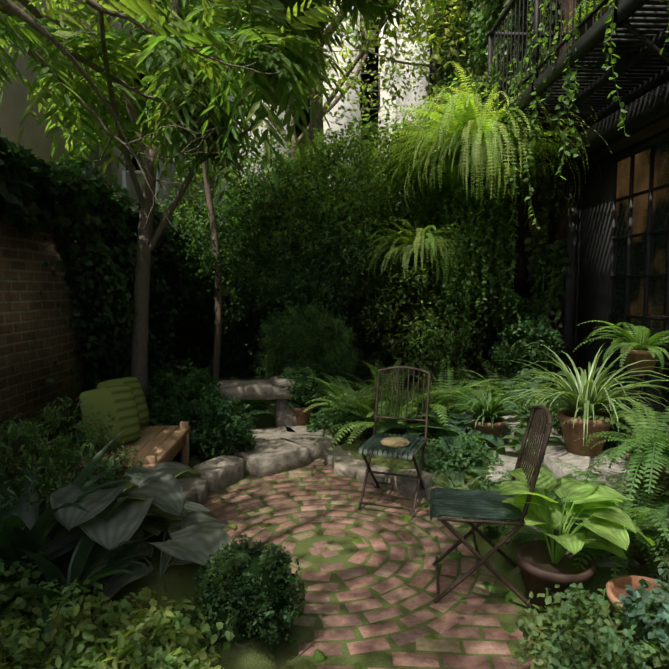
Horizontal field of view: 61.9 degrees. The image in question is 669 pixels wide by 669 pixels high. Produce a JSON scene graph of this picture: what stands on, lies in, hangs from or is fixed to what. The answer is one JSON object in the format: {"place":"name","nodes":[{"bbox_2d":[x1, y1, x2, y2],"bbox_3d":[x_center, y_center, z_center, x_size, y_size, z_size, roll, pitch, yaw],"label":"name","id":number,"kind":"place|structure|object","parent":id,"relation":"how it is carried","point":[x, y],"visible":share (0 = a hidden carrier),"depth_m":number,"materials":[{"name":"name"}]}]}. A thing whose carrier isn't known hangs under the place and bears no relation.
{"place":"outdoors","nodes":[
{"label":"outdoors","id":0,"kind":"place"},
{"bbox_2d":[95,2,357,213],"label":"building","id":1,"kind":"structure","parent":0,"point":[233,100],"depth_m":10.59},
{"bbox_2d":[37,0,460,408],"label":"tree","id":2,"kind":"object","parent":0,"point":[146,241],"depth_m":5.34,"materials":[{"name":"brown wood"}]},
{"bbox_2d":[243,106,282,170],"bbox_3d":[-7.045,-10.435,19.986,11.975,10.778,5.767,1,5,7],"label":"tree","id":3,"kind":"object","parent":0,"point":[265,126],"depth_m":20.69,"materials":[{"name":"green plant"}]},
{"bbox_2d":[185,0,469,188],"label":"building","id":4,"kind":"structure","parent":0,"point":[420,19],"depth_m":12.08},
{"bbox_2d":[159,68,523,379],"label":"shrubs","id":5,"kind":"object","parent":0,"point":[331,206],"visible":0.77,"depth_m":7.85,"materials":[{"name":"green plant"}]},
{"bbox_2d":[204,461,548,668],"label":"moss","id":6,"kind":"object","parent":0,"point":[287,653],"depth_m":3.00,"materials":[{"name":"green plant"}]},
{"bbox_2d":[0,0,111,189],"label":"building wing","id":7,"kind":"structure","parent":6,"relation":"on","point":[15,104],"depth_m":7.08,"materials":[{"name":"grey paint"}]},
{"bbox_2d":[0,189,183,490],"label":"wall","id":8,"kind":"structure","parent":6,"relation":"on","point":[38,337],"depth_m":4.30,"materials":[{"name":"brick"}]},
{"bbox_2d":[106,0,236,222],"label":"building wing","id":9,"kind":"structure","parent":6,"relation":"on","point":[130,188],"depth_m":9.88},
{"bbox_2d":[117,2,158,218],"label":"building window frames","id":10,"kind":"structure","parent":9,"relation":"attached to","point":[124,172],"depth_m":9.83,"materials":[{"name":"white"}]},
{"bbox_2d":[0,0,367,231],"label":"tree","id":11,"kind":"object","parent":6,"relation":"on","point":[179,95],"depth_m":4.13,"materials":[{"name":"green plant"}]},
{"bbox_2d":[185,4,248,379],"bbox_3d":[-2.001,-3.489,8.168,3.171,8.790,5.185,-2,5,-25],"label":"tree","id":12,"kind":"object","parent":6,"relation":"on","point":[218,323],"depth_m":7.46,"materials":[{"name":"brown wood"}]},
{"bbox_2d":[0,0,571,460],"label":"ivy","id":13,"kind":"object","parent":6,"relation":"on","point":[28,178],"visible":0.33,"depth_m":7.06,"materials":[{"name":"green plant"}]},
{"bbox_2d":[1,375,665,668],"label":"soil bed","id":14,"kind":"object","parent":6,"relation":"on","point":[244,654],"visible":0.06,"depth_m":2.86,"materials":[{"name":"brown soil"}]},
{"bbox_2d":[76,421,190,479],"bbox_3d":[-1.420,0.998,4.094,0.498,0.494,1.050,0,5,-2],"label":"wooden bench","id":15,"kind":"object","parent":14,"relation":"on","point":[158,444],"visible":0.42,"depth_m":4.08,"materials":[{"name":"brown wood"}]},
{"bbox_2d":[79,377,148,450],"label":"cushions","id":16,"kind":"object","parent":15,"relation":"on","point":[122,401],"visible":0.83,"depth_m":3.95,"materials":[{"name":"fabric"}]},
{"bbox_2d":[189,364,325,649],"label":"boxwood shrubs","id":17,"kind":"object","parent":14,"relation":"on","point":[271,633],"visible":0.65,"depth_m":2.38,"materials":[{"name":"green plant"}]},
{"bbox_2d":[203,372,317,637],"bbox_3d":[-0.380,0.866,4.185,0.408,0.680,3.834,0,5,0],"label":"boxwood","id":18,"kind":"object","parent":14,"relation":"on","point":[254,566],"visible":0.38,"depth_m":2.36,"materials":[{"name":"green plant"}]},
{"bbox_2d":[161,376,442,545],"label":"edging stones","id":19,"kind":"object","parent":14,"relation":"on","point":[286,443],"visible":0.44,"depth_m":4.85,"materials":[{"name":"grey stone"}]},
{"bbox_2d":[0,301,668,668],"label":"shrubs","id":20,"kind":"object","parent":14,"relation":"on","point":[133,633],"visible":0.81,"depth_m":3.02,"materials":[{"name":"green plant"}]},
{"bbox_2d":[0,342,668,656],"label":"grass plants","id":21,"kind":"object","parent":14,"relation":"on","point":[23,532],"depth_m":2.97,"materials":[{"name":"green plant"}]},
{"bbox_2d":[63,420,606,657],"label":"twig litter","id":22,"kind":"object","parent":14,"relation":"on","point":[315,637],"visible":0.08,"depth_m":2.68,"materials":[{"name":"brown plant"}]},
{"bbox_2d":[31,387,655,602],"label":"hosta plants","id":23,"kind":"object","parent":14,"relation":"on","point":[153,501],"visible":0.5,"depth_m":2.78,"materials":[{"name":"green plant"}]},
{"bbox_2d":[199,467,517,668],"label":"moss patches","id":24,"kind":"object","parent":14,"relation":"on","point":[319,656],"visible":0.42,"depth_m":2.98,"materials":[{"name":"green plant"}]},
{"bbox_2d":[127,365,613,614],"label":"leaf litter","id":25,"kind":"object","parent":14,"relation":"on","point":[181,574],"visible":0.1,"depth_m":3.84,"materials":[{"name":"brown plant"}]},
{"bbox_2d":[76,0,668,579],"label":"ferns","id":26,"kind":"object","parent":14,"relation":"on","point":[650,446],"visible":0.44,"depth_m":4.30,"materials":[{"name":"green plant"}]},
{"bbox_2d":[373,357,668,578],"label":"ferns","id":27,"kind":"object","parent":14,"relation":"on","point":[520,531],"visible":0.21,"depth_m":5.53,"materials":[{"name":"green plant"}]},
{"bbox_2d":[408,169,654,420],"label":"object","id":28,"kind":"object","parent":14,"relation":"on","point":[411,264],"visible":0.4,"depth_m":7.01,"materials":[{"name":"black metal"}]},
{"bbox_2d":[488,311,668,668],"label":"shrubs","id":29,"kind":"object","parent":14,"relation":"on","point":[561,656],"visible":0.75,"depth_m":2.36,"materials":[{"name":"green plant"}]},
{"bbox_2d":[493,368,667,452],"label":"hosta plants","id":30,"kind":"object","parent":14,"relation":"on","point":[517,445],"visible":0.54,"depth_m":5.65,"materials":[{"name":"green plant"}]},
{"bbox_2d":[516,540,668,613],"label":"dark pots","id":31,"kind":"object","parent":14,"relation":"on","point":[541,571],"visible":0.6,"depth_m":2.66,"materials":[{"name":"brown ceramic"}]},
{"bbox_2d":[242,0,433,171],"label":"tree","id":32,"kind":"object","parent":6,"relation":"on","point":[347,74],"depth_m":21.10,"materials":[{"name":"brown wood"}]},
{"bbox_2d":[235,0,442,222],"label":"building","id":33,"kind":"structure","parent":6,"relation":"on","point":[372,67],"depth_m":25.24,"materials":[{"name":"white paint"}]},
{"bbox_2d":[302,0,436,186],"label":"building window frames","id":34,"kind":"structure","parent":33,"relation":"attached to","point":[303,108],"depth_m":25.23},
{"bbox_2d":[190,228,498,375],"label":"back wall","id":35,"kind":"structure","parent":6,"relation":"on","point":[228,300],"depth_m":9.48,"materials":[{"name":"brick"}]},
{"bbox_2d":[205,458,541,668],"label":"patio bricks","id":36,"kind":"object","parent":6,"relation":"on","point":[443,625],"visible":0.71,"depth_m":3.07,"materials":[{"name":"brown brick"}]},
{"bbox_2d":[357,366,430,517],"bbox_3d":[0.448,0.758,4.125,0.419,0.982,0.586,2,5,20],"label":"chair frame","id":37,"kind":"object","parent":36,"relation":"on","point":[388,442],"visible":0.94,"depth_m":4.12,"materials":[{"name":"brown metal"}]},
{"bbox_2d":[430,405,552,607],"bbox_3d":[0.797,0.856,2.916,0.586,0.982,0.419,1,5,9],"label":"chair frame","id":38,"kind":"object","parent":36,"relation":"on","point":[476,505],"visible":0.85,"depth_m":2.84,"materials":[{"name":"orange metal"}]},
{"bbox_2d":[290,3,668,644],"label":"terracotta pots","id":39,"kind":"object","parent":6,"relation":"on","point":[615,587],"visible":0.21,"depth_m":4.24,"materials":[{"name":"orange ceramic"}]},
{"bbox_2d":[425,367,668,571],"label":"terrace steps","id":40,"kind":"structure","parent":6,"relation":"on","point":[509,457],"depth_m":4.26,"materials":[{"name":"stone"}]},
{"bbox_2d":[449,0,668,431],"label":"building wall","id":41,"kind":"structure","parent":6,"relation":"on","point":[559,225],"depth_m":7.26,"materials":[{"name":"brick"}]},
{"bbox_2d":[351,61,611,284],"bbox_3d":[1.745,-1.795,7.017,3.324,2.352,3.309,0,5,-2],"label":"hanging fern","id":42,"kind":"object","parent":41,"relation":"attached to","point":[472,140],"visible":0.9,"depth_m":6.59,"materials":[{"name":"green plant"}]},
{"bbox_2d":[531,186,555,213],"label":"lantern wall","id":43,"kind":"structure","parent":41,"relation":"attached to","point":[536,205],"depth_m":7.32,"materials":[{"name":"black metal"}]},
{"bbox_2d":[486,0,668,201],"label":"balcony","id":44,"kind":"structure","parent":41,"relation":"attached to","point":[638,38],"depth_m":5.06,"materials":[{"name":"black metal"}]},
{"bbox_2d":[430,0,668,361],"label":"trailing vines","id":45,"kind":"object","parent":44,"relation":"attached to","point":[498,250],"visible":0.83,"depth_m":6.83,"materials":[{"name":"green plant"}]},
{"bbox_2d":[499,80,668,424],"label":"door window frames","id":46,"kind":"structure","parent":41,"relation":"attached to","point":[590,238],"depth_m":6.32,"materials":[{"name":"black metal"}]},
{"bbox_2d":[528,141,668,408],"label":"door window glass","id":47,"kind":"object","parent":46,"relation":"in","point":[658,252],"depth_m":5.64,"materials":[{"name":"brown glass"}]},
{"bbox_2d":[324,0,465,101],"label":"tree","id":48,"kind":"object","parent":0,"point":[436,40],"depth_m":12.48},
{"bbox_2d":[379,0,436,122],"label":"climbing vine","id":49,"kind":"object","parent":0,"point":[425,59],"depth_m":18.08,"materials":[{"name":"green plant"}]}
]}

